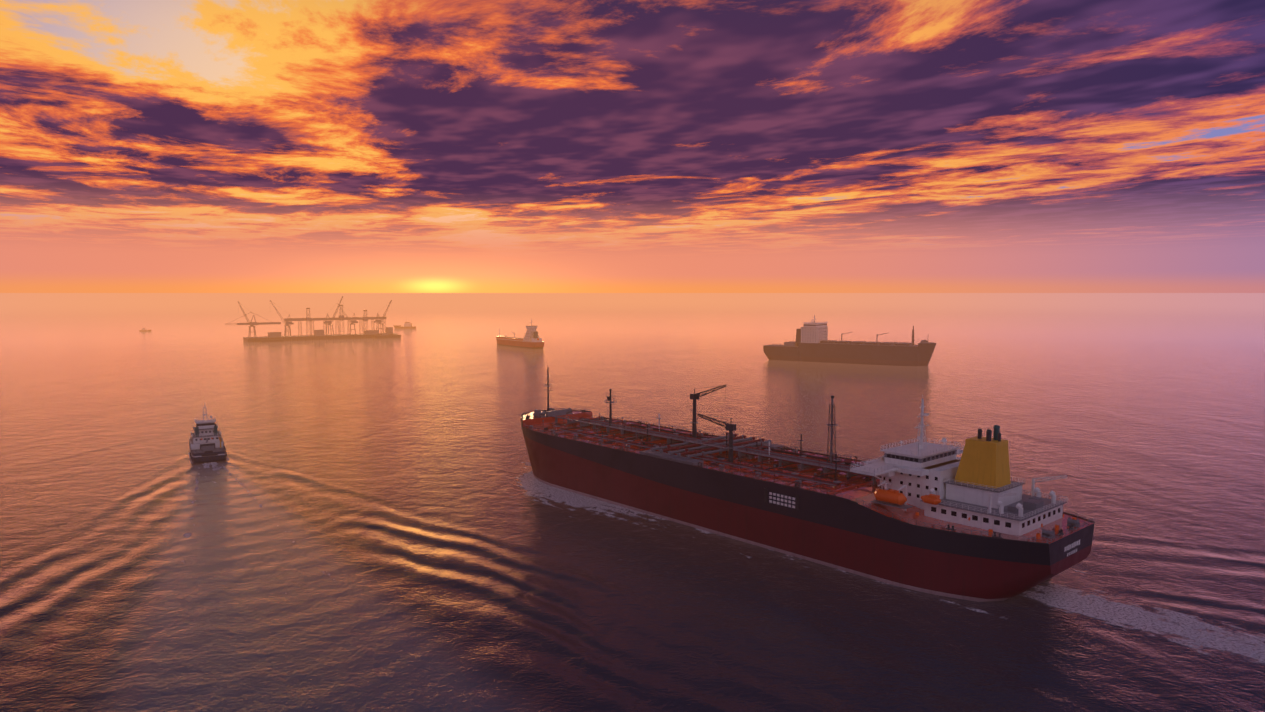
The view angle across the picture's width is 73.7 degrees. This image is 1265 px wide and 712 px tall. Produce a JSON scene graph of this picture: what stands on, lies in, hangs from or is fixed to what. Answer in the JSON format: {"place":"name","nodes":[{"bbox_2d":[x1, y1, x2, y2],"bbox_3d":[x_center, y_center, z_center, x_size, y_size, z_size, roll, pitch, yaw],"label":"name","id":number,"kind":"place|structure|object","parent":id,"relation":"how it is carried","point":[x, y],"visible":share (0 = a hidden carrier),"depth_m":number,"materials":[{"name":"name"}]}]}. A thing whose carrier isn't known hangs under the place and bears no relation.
{"place":"outdoors","nodes":[
{"label":"outdoors","id":0,"kind":"place"},
{"bbox_2d":[0,293,1264,711],"bbox_3d":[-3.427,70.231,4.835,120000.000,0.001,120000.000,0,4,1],"label":"sea water","id":1,"kind":"structure","parent":0,"point":[372,525],"depth_m":272.48,"materials":[{"name":"liquid"}]},
{"bbox_2d":[189,403,226,462],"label":"tug boat","id":2,"kind":"object","parent":1,"relation":"on","point":[206,442],"visible":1,"depth_m":362.39,"materials":[{"name":"white paint"}]},
{"bbox_2d":[225,296,400,342],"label":"crane platform","id":3,"kind":"structure","parent":1,"relation":"on","point":[319,335],"depth_m":1250.20,"materials":[{"name":"white paint"}]},
{"bbox_2d":[393,322,415,328],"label":"ship","id":4,"kind":"object","parent":1,"relation":"on","point":[407,325],"visible":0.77,"depth_m":1624.61,"materials":[{"name":"white paint"}]},
{"bbox_2d":[496,318,543,348],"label":"red ship","id":5,"kind":"object","parent":1,"relation":"on","point":[531,339],"visible":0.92,"depth_m":1055.44,"materials":[{"name":"white paint"}]},
{"bbox_2d":[520,367,1094,601],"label":"oil tanker","id":6,"kind":"object","parent":1,"relation":"on","point":[972,523],"visible":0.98,"depth_m":218.61,"materials":[{"name":"red metal"}]},
{"bbox_2d":[763,315,935,365],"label":"cargo ship","id":7,"kind":"object","parent":1,"relation":"on","point":[812,343],"visible":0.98,"depth_m":835.15,"materials":[{"name":"white paint"}]},
{"bbox_2d":[0,0,1264,292],"label":"sky","id":8,"kind":"structure","parent":0,"point":[147,146],"materials":[{"name":"purple"}]}
]}

